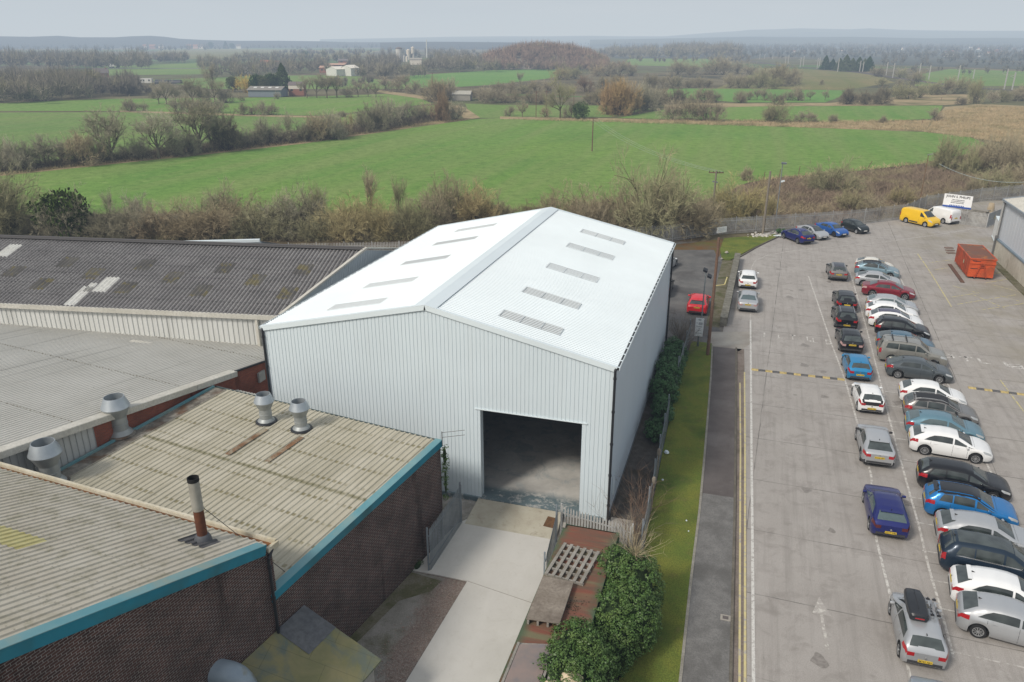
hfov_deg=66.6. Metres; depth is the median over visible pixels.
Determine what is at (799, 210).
bare shrub
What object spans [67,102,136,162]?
bare tree
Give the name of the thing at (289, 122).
bare sapling
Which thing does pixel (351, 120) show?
bare sapling
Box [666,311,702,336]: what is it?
bramble bush
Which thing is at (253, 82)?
evergreen bush
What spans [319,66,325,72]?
brick works
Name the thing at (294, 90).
farmhouse
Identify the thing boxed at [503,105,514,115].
bare shrub
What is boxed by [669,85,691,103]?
bare bush
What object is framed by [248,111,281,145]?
bare bush
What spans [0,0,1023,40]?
sky
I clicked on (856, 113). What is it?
field
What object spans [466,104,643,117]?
field
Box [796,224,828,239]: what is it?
parked car
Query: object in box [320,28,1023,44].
distant hills
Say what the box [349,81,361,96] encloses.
bare tree
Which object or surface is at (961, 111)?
dry grass
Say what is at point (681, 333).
bramble bush
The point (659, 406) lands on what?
laurel shrub
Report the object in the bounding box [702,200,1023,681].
car park
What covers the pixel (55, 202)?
evergreen bush
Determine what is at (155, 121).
bare tree
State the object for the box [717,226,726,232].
fence notice
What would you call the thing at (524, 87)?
bare shrub
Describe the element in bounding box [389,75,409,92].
bare shrub
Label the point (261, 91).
grey shed
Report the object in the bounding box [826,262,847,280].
parked car
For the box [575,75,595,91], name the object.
bare shrub
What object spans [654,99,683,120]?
bare shrub
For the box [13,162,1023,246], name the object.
scrub ground
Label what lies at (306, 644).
lean to shed
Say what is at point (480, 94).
bare shrub
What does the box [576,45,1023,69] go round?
tree cover
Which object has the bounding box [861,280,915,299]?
parked car
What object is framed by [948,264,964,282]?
rusty beam
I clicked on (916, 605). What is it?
roof box
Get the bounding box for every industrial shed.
[326,66,344,75]
[341,65,359,75]
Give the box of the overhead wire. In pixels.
[940,164,1019,182]
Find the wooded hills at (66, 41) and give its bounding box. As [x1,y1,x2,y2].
[0,36,387,48]
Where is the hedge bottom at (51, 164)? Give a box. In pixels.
[0,114,452,173]
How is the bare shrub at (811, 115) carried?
on the field at (856, 113)
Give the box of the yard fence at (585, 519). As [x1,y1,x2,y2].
[560,503,633,555]
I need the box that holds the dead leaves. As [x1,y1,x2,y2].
[563,597,588,615]
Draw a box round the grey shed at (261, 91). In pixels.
[247,86,287,96]
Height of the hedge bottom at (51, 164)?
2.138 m
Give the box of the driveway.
[406,519,556,681]
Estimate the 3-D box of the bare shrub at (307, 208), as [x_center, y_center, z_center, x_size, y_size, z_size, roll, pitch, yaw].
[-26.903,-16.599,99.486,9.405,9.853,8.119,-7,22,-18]
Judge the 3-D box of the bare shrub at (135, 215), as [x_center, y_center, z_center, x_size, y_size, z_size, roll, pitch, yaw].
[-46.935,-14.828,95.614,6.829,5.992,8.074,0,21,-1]
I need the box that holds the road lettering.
[1009,364,1023,369]
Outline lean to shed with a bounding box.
[241,605,380,681]
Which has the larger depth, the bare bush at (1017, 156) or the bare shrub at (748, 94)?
the bare shrub at (748, 94)
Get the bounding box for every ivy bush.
[532,616,618,681]
[593,542,665,679]
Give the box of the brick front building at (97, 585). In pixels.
[0,462,284,681]
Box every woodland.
[0,45,189,68]
[0,60,151,103]
[195,46,501,87]
[479,38,631,69]
[598,39,750,61]
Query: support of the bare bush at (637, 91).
on the field at (487, 111)
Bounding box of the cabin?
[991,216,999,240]
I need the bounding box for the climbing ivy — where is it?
[440,444,449,500]
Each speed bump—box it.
[751,368,844,380]
[968,386,1023,395]
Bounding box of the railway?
[743,60,1014,90]
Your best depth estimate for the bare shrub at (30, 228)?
95.75 m
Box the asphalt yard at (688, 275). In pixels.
[666,243,721,343]
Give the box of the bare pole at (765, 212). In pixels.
[761,171,770,233]
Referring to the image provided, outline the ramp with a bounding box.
[465,498,559,539]
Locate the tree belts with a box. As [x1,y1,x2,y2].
[0,40,1023,73]
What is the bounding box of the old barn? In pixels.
[452,90,472,100]
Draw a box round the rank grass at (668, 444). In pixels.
[646,363,689,518]
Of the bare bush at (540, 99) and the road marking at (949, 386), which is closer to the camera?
the road marking at (949, 386)
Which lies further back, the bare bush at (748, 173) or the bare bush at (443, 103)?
the bare bush at (443, 103)
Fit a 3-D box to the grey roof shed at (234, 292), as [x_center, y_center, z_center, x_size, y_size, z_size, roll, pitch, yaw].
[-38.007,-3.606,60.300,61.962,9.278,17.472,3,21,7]
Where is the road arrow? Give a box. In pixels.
[813,598,830,652]
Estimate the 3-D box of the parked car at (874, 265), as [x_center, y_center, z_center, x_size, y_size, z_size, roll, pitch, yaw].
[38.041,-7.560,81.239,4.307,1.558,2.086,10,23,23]
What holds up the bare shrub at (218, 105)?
on the field at (299, 105)
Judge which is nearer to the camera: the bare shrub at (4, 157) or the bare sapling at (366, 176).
the bare sapling at (366, 176)
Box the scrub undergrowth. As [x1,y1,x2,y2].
[0,206,683,242]
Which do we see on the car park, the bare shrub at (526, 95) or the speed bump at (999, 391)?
the speed bump at (999, 391)
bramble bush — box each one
[664,317,707,343]
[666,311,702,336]
[669,319,712,355]
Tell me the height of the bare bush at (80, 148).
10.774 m
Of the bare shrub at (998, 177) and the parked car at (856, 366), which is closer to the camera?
the parked car at (856, 366)
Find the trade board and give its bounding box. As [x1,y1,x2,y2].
[942,193,972,224]
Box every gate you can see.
[426,482,461,570]
[543,504,557,574]
[986,209,1001,226]
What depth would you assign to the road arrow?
33.51 m
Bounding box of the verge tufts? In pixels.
[648,354,709,681]
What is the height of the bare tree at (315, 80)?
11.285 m
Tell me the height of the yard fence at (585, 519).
2.160 m
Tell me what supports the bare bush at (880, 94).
on the dry grass strip at (934, 99)
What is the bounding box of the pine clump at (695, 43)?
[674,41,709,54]
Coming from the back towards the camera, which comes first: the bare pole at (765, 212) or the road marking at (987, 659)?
the bare pole at (765, 212)
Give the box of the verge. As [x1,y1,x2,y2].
[619,342,711,681]
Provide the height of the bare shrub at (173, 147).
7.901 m
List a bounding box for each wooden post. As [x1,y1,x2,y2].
[650,476,655,512]
[656,448,660,483]
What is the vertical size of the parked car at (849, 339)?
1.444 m
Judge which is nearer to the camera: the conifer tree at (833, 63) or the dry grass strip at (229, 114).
the dry grass strip at (229, 114)
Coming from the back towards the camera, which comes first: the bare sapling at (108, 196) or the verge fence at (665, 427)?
the bare sapling at (108, 196)
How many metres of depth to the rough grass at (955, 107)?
233.06 m
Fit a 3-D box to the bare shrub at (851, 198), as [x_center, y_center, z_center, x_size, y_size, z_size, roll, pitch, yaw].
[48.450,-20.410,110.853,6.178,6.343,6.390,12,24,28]
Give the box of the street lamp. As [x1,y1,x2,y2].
[920,153,933,198]
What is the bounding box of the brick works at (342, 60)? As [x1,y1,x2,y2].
[337,59,347,62]
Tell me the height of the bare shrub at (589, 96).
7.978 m
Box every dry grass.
[0,118,466,173]
[502,105,1023,194]
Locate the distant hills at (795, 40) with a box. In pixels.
[590,37,1023,47]
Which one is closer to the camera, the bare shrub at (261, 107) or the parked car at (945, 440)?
the parked car at (945, 440)
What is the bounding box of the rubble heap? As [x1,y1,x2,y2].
[747,231,780,236]
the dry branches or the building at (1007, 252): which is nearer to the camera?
the dry branches
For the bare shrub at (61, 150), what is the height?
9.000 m
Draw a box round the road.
[131,68,223,68]
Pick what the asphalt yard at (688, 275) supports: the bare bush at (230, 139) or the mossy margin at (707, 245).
the mossy margin at (707, 245)
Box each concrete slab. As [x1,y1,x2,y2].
[501,642,554,681]
[607,517,633,548]
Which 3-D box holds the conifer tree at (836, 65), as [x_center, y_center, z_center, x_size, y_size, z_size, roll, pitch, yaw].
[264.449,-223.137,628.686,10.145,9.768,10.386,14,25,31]
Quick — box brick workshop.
[27,385,462,636]
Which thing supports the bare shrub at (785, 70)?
on the field at (836, 80)
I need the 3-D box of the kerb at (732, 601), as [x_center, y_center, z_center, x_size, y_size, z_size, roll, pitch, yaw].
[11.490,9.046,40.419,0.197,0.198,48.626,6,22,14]
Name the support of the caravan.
on the ground at (717, 80)
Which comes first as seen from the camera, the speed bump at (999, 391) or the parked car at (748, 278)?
the speed bump at (999, 391)
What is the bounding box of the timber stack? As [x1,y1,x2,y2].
[961,207,990,215]
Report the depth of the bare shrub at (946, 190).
119.04 m
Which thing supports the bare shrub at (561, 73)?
on the ground at (717, 80)
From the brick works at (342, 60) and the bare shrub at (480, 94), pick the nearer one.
the bare shrub at (480, 94)
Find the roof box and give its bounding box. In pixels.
[904,588,928,621]
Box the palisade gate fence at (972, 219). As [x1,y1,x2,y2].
[957,210,989,227]
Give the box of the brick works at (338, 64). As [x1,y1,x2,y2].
[326,63,347,65]
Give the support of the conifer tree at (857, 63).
on the ground at (717, 80)
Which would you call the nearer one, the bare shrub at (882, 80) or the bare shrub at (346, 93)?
the bare shrub at (346, 93)
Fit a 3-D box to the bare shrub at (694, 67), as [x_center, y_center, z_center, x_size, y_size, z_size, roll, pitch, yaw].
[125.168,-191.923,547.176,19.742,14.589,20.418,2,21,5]
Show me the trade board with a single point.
(958, 201)
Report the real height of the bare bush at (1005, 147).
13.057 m
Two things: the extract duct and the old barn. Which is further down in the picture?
the extract duct
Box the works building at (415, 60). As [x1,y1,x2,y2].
[409,58,421,64]
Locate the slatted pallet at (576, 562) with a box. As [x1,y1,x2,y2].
[544,542,599,585]
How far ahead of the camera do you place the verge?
40.25 m
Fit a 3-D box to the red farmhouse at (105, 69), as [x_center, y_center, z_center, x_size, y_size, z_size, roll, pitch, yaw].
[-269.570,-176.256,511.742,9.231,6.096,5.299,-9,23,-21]
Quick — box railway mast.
[1002,69,1008,88]
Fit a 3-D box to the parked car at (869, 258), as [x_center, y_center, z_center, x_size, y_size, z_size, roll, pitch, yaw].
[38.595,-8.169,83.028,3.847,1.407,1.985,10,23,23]
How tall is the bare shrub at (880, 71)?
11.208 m
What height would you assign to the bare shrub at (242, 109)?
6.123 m
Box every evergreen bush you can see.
[26,187,95,236]
[208,41,213,48]
[225,75,240,90]
[228,43,234,48]
[248,73,258,87]
[256,75,269,85]
[265,73,279,85]
[572,101,589,118]
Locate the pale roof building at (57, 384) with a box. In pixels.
[0,323,268,471]
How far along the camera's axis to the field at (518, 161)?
158.51 m
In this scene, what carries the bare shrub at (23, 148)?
on the dry grass strip at (166, 157)
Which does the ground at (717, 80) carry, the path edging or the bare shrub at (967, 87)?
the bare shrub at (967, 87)
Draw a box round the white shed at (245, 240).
[187,239,334,281]
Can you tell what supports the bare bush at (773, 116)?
on the dry grass strip at (806, 124)
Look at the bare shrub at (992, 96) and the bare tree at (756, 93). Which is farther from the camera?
the bare tree at (756, 93)
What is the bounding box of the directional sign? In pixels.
[694,318,703,345]
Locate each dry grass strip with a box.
[0,118,465,175]
[120,110,324,117]
[500,116,930,131]
[666,93,978,108]
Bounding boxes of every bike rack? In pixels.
[926,597,934,617]
[932,598,940,618]
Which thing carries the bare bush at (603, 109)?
on the field at (487, 111)
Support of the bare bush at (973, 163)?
on the scrub ground at (688, 239)
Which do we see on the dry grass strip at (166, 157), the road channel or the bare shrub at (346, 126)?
the bare shrub at (346, 126)
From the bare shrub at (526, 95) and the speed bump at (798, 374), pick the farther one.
the bare shrub at (526, 95)
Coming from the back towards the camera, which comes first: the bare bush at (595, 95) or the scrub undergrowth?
the bare bush at (595, 95)
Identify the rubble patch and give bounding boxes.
[442,495,476,525]
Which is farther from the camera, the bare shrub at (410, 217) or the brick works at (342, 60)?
the brick works at (342, 60)
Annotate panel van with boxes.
[899,206,939,226]
[928,206,960,223]
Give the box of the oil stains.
[776,266,987,667]
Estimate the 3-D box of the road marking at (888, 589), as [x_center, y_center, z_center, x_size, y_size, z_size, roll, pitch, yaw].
[23.343,3.355,55.130,0.869,0.001,58.142,6,22,15]
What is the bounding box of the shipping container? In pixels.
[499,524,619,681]
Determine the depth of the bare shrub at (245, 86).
363.04 m
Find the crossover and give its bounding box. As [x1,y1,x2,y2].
[711,332,751,350]
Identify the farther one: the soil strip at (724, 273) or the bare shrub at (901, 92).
the bare shrub at (901, 92)
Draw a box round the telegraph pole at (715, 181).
[709,170,723,204]
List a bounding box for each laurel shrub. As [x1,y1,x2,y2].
[643,416,665,442]
[648,370,680,403]
[649,394,674,422]
[652,356,681,385]
[659,345,685,374]
[664,336,688,361]
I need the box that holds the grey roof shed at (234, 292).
[0,235,398,346]
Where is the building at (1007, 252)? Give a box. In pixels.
[991,196,1023,294]
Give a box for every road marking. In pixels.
[738,383,740,681]
[744,372,745,681]
[750,225,993,269]
[750,320,754,681]
[808,276,910,677]
[850,272,954,657]
[899,275,991,472]
[918,254,951,306]
[949,650,1023,667]
[1000,380,1023,411]
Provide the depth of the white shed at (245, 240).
58.32 m
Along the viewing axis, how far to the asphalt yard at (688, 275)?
78.93 m
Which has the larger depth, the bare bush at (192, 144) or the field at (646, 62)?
the field at (646, 62)
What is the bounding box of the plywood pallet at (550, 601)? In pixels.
[526,576,572,626]
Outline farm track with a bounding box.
[377,90,479,119]
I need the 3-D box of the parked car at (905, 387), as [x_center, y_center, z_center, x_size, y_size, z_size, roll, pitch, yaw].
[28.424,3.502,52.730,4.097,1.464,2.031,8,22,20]
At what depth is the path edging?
38.06 m
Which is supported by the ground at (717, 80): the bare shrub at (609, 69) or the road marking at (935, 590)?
the bare shrub at (609, 69)
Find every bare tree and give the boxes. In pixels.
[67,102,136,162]
[125,103,184,158]
[147,81,163,103]
[150,78,177,104]
[166,93,235,152]
[167,85,181,97]
[175,75,203,98]
[198,115,219,151]
[199,70,223,103]
[295,74,310,97]
[308,72,323,97]
[319,73,333,97]
[330,75,343,96]
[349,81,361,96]
[361,81,372,92]
[368,82,380,93]
[400,74,411,90]
[404,98,418,120]
[515,98,528,116]
[542,70,577,118]
[753,88,761,98]
[804,87,815,97]
[820,87,829,97]
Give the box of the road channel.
[732,349,746,681]
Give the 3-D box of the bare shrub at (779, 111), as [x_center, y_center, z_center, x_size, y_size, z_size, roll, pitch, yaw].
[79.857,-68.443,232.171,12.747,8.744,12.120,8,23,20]
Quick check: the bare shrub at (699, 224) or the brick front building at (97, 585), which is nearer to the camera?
the brick front building at (97, 585)
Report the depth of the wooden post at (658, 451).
42.61 m
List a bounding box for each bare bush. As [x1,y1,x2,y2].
[0,132,36,171]
[56,128,108,168]
[118,94,141,111]
[168,128,204,155]
[205,106,246,151]
[214,88,236,102]
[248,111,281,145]
[298,110,336,141]
[299,178,333,220]
[313,108,349,139]
[338,109,349,116]
[354,101,393,131]
[370,95,403,126]
[421,75,449,101]
[430,85,451,121]
[437,77,458,99]
[532,89,548,103]
[589,88,605,104]
[596,75,621,114]
[600,74,636,116]
[614,75,645,114]
[631,82,658,111]
[641,82,665,108]
[643,73,660,87]
[661,73,684,88]
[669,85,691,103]
[697,85,716,102]
[732,89,747,102]
[737,166,756,180]
[761,104,778,120]
[769,93,787,104]
[790,67,803,83]
[790,85,804,100]
[828,113,837,121]
[835,84,860,104]
[857,89,876,104]
[872,82,894,104]
[878,115,887,122]
[925,130,970,170]
[955,97,968,104]
[956,146,983,174]
[963,134,1009,174]
[966,77,986,103]
[983,129,1023,168]
[995,137,1023,173]
[1014,86,1023,99]
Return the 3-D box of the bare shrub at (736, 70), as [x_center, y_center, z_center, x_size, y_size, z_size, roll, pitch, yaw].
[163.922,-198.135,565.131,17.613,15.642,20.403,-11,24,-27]
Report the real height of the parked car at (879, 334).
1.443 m
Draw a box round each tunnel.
[154,80,168,83]
[169,80,182,83]
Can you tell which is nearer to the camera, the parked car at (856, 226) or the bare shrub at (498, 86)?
the parked car at (856, 226)
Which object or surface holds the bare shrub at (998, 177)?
on the scrub ground at (688, 239)
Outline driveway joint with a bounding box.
[468,581,531,602]
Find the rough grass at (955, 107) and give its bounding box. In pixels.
[925,104,1023,143]
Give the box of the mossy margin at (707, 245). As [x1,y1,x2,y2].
[674,239,722,254]
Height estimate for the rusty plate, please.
0.084 m
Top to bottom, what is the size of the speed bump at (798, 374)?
0.050 m
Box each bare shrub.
[0,142,12,169]
[0,161,53,234]
[0,162,49,234]
[5,205,52,235]
[6,137,47,169]
[16,131,64,168]
[26,181,103,236]
[45,128,79,161]
[66,198,134,237]
[88,136,114,159]
[100,198,158,238]
[113,136,146,159]
[117,190,153,225]
[123,196,194,239]
[128,133,155,160]
[137,100,149,110]
[141,196,208,237]
[156,130,188,156]
[157,195,233,239]
[163,97,187,112]
[177,92,198,112]
[178,196,244,239]
[184,174,250,216]
[195,89,210,100]
[197,98,218,111]
[203,188,270,235]
[208,98,228,112]
[226,193,299,239]
[232,102,248,114]
[233,73,251,92]
[234,124,254,147]
[236,92,245,100]
[240,123,268,146]
[244,104,263,114]
[248,190,302,238]
[255,100,272,115]
[262,101,279,114]
[263,114,292,142]
[271,176,334,231]
[273,92,280,98]
[290,116,315,141]
[291,206,340,242]
[304,197,376,245]
[319,185,393,234]
[332,111,356,136]
[339,84,353,97]
[350,194,406,242]
[351,109,374,133]
[370,192,443,240]
[374,75,395,89]
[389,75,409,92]
[391,96,414,122]
[399,184,457,237]
[404,79,421,93]
[408,102,428,118]
[413,100,434,117]
[415,82,431,95]
[417,167,469,221]
[435,175,488,220]
[444,96,471,119]
[451,178,503,220]
[469,88,478,97]
[472,188,515,217]
[473,86,484,99]
[475,85,497,101]
[481,85,504,103]
[489,81,507,91]
[495,89,513,102]
[501,201,520,214]
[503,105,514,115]
[504,80,520,93]
[506,89,524,101]
[513,199,540,211]
[514,80,532,92]
[521,87,535,103]
[527,79,543,93]
[534,177,588,213]
[536,106,552,116]
[541,78,557,90]
[548,61,570,79]
[557,63,575,76]
[557,178,618,222]
[561,101,574,117]
[565,181,633,225]
[567,64,586,78]
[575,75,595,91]
[580,87,600,103]
[587,60,606,75]
[592,76,613,88]
[593,166,652,230]
[593,473,675,538]
[593,478,672,548]
[599,60,618,75]
[602,74,619,88]
[606,142,700,239]
[608,60,629,75]
[614,458,679,513]
[616,165,709,240]
[625,63,638,75]
[651,84,672,104]
[651,182,725,238]
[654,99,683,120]
[658,88,671,103]
[667,55,692,74]
[674,94,703,120]
[680,57,702,74]
[681,78,696,87]
[686,97,722,120]
[687,193,733,229]
[689,75,708,87]
[690,89,703,102]
[698,179,749,228]
[699,55,730,74]
[703,79,713,87]
[706,101,728,120]
[709,171,771,229]
[710,52,735,74]
[713,88,723,101]
[721,72,741,87]
[727,59,749,73]
[730,69,751,87]
[734,182,776,221]
[739,70,758,87]
[741,61,759,74]
[744,89,758,99]
[750,71,772,87]
[754,61,789,85]
[757,86,773,100]
[759,98,798,122]
[763,75,784,88]
[769,62,801,86]
[782,90,794,100]
[783,66,800,84]
[788,201,812,219]
[793,111,805,121]
[799,155,867,192]
[802,109,818,121]
[806,165,836,188]
[810,200,835,218]
[831,177,875,215]
[856,193,887,215]
[869,66,886,75]
[872,78,890,85]
[885,180,918,206]
[890,82,915,99]
[893,67,908,77]
[893,77,904,85]
[897,80,921,99]
[904,67,926,83]
[911,80,931,97]
[922,78,942,94]
[927,108,946,120]
[933,181,963,197]
[935,77,958,94]
[945,73,969,93]
[956,175,986,198]
[958,76,977,92]
[970,162,1023,193]
[985,89,1001,102]
[993,84,1015,102]
[993,159,1023,195]
[1006,82,1023,100]
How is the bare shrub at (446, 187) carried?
on the scrub ground at (688, 239)
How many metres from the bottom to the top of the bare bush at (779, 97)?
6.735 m
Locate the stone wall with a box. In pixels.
[720,253,740,326]
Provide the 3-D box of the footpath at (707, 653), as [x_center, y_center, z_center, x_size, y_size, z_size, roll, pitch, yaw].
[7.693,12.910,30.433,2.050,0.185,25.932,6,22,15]
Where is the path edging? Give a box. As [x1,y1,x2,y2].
[679,345,712,681]
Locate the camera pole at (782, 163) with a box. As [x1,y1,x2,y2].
[774,162,786,227]
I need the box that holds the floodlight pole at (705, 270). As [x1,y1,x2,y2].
[701,267,711,317]
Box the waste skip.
[954,244,997,279]
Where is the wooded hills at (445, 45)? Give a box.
[380,42,528,49]
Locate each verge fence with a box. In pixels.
[641,394,669,548]
[677,319,691,375]
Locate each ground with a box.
[0,48,1023,241]
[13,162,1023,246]
[331,241,723,681]
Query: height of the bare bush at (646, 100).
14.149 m
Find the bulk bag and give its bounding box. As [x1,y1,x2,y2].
[987,202,994,212]
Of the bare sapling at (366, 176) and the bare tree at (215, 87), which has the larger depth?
the bare tree at (215, 87)
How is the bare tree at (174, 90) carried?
on the field at (299, 105)
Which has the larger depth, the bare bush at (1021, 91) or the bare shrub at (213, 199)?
the bare bush at (1021, 91)
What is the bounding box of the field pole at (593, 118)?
[589,117,597,150]
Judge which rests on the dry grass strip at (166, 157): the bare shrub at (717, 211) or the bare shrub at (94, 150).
the bare shrub at (94, 150)
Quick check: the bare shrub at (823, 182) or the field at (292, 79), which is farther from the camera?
the field at (292, 79)
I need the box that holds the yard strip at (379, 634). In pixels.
[357,571,465,681]
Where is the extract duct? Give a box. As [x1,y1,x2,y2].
[208,658,256,681]
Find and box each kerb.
[729,347,736,681]
[732,236,778,260]
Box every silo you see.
[395,47,402,60]
[406,49,409,59]
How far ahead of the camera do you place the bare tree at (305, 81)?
329.37 m
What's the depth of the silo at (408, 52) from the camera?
957.46 m
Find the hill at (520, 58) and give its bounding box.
[478,52,594,68]
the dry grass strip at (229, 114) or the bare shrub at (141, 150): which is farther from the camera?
the dry grass strip at (229, 114)
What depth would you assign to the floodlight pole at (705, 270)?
63.24 m
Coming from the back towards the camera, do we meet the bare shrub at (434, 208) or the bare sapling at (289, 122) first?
the bare sapling at (289, 122)
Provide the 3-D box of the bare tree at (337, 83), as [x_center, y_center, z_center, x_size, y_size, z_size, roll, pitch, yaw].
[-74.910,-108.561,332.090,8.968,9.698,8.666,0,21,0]
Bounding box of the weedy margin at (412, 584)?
[350,572,440,641]
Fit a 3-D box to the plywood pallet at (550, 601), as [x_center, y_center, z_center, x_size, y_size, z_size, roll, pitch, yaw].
[1.495,10.138,30.287,1.301,0.245,2.619,6,22,16]
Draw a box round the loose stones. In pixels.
[377,583,455,681]
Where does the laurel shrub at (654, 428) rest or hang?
on the gravel strip at (644, 447)
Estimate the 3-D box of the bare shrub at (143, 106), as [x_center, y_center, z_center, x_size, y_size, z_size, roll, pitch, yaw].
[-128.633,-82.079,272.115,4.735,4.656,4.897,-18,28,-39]
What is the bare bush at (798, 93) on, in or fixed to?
on the field at (728, 95)
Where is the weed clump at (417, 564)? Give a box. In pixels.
[413,559,423,571]
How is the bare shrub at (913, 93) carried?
on the dry grass strip at (934, 99)
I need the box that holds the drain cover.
[720,614,730,620]
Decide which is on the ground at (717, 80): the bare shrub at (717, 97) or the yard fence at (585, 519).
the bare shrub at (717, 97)
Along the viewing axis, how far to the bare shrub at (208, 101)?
263.90 m
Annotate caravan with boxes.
[140,78,153,82]
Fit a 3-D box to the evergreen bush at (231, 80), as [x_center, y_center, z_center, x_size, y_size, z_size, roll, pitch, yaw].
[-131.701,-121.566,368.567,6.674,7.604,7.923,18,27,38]
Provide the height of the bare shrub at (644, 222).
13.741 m
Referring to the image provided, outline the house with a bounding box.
[149,44,156,48]
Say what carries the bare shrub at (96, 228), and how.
on the scrub ground at (688, 239)
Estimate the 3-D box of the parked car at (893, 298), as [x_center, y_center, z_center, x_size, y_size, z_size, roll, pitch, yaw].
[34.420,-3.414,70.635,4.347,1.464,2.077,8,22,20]
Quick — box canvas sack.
[560,671,583,681]
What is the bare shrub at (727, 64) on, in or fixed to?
on the ground at (717, 80)
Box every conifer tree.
[275,63,291,89]
[818,55,831,69]
[827,58,835,68]
[832,58,843,69]
[836,54,852,70]
[846,58,857,70]
[854,57,865,70]
[864,56,874,70]
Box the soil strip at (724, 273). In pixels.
[706,259,732,327]
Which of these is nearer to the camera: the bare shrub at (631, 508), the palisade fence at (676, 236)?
the bare shrub at (631, 508)
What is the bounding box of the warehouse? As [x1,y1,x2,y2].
[259,207,675,521]
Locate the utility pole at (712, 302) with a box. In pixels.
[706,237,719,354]
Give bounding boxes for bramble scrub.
[671,151,1023,230]
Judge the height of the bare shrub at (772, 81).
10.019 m
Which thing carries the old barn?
on the ground at (717, 80)
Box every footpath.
[682,493,733,681]
[703,346,734,497]
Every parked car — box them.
[671,257,677,265]
[686,293,710,313]
[737,290,759,310]
[738,270,758,287]
[781,227,814,243]
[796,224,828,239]
[815,222,848,236]
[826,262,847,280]
[831,305,858,328]
[832,290,857,310]
[835,327,863,351]
[840,218,869,233]
[841,353,872,380]
[851,382,884,412]
[854,257,893,266]
[854,260,899,277]
[854,270,901,285]
[855,424,895,465]
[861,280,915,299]
[862,484,909,538]
[864,300,918,317]
[865,293,918,311]
[867,308,923,324]
[874,315,930,338]
[875,330,934,346]
[877,334,947,365]
[885,355,952,383]
[888,592,948,668]
[898,379,966,404]
[902,391,978,424]
[904,409,984,440]
[908,424,992,463]
[908,676,942,681]
[916,456,1011,500]
[922,479,1018,525]
[933,509,1023,548]
[937,529,1023,578]
[948,564,1023,601]
[954,590,1023,645]
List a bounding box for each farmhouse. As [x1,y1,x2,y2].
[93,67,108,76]
[288,82,305,95]
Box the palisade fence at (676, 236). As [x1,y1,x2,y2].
[288,184,1023,260]
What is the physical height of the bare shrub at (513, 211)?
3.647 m
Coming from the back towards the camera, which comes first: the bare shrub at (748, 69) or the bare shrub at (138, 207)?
the bare shrub at (748, 69)
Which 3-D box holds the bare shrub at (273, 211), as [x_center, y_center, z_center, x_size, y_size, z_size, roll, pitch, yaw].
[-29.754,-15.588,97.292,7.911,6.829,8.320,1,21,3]
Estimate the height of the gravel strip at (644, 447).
0.001 m
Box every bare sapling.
[97,187,112,214]
[198,62,218,92]
[281,106,292,141]
[348,108,353,125]
[360,164,379,210]
[389,168,407,210]
[517,72,523,80]
[630,78,645,111]
[767,192,780,220]
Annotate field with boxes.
[0,94,430,115]
[0,105,435,166]
[0,118,983,214]
[92,63,228,75]
[152,49,376,58]
[154,75,424,88]
[401,69,558,86]
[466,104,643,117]
[620,105,942,121]
[625,58,715,66]
[666,88,844,101]
[717,68,893,89]
[916,69,1023,85]
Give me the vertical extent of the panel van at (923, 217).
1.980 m
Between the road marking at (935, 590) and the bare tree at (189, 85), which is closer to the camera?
the road marking at (935, 590)
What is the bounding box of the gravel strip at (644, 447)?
[606,343,689,559]
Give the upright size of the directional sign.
2.500 m
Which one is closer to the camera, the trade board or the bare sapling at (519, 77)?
the trade board
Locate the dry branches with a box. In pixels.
[614,512,671,560]
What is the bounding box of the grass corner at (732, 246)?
[720,234,775,259]
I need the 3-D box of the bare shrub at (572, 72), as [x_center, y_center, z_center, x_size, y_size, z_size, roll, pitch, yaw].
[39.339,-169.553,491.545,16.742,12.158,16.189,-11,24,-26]
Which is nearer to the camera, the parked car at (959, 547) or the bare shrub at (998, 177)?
the parked car at (959, 547)
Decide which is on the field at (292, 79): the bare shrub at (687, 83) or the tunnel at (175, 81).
the tunnel at (175, 81)
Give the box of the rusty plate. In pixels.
[543,516,554,527]
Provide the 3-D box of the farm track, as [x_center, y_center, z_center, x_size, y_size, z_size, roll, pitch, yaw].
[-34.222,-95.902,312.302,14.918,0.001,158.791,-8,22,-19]

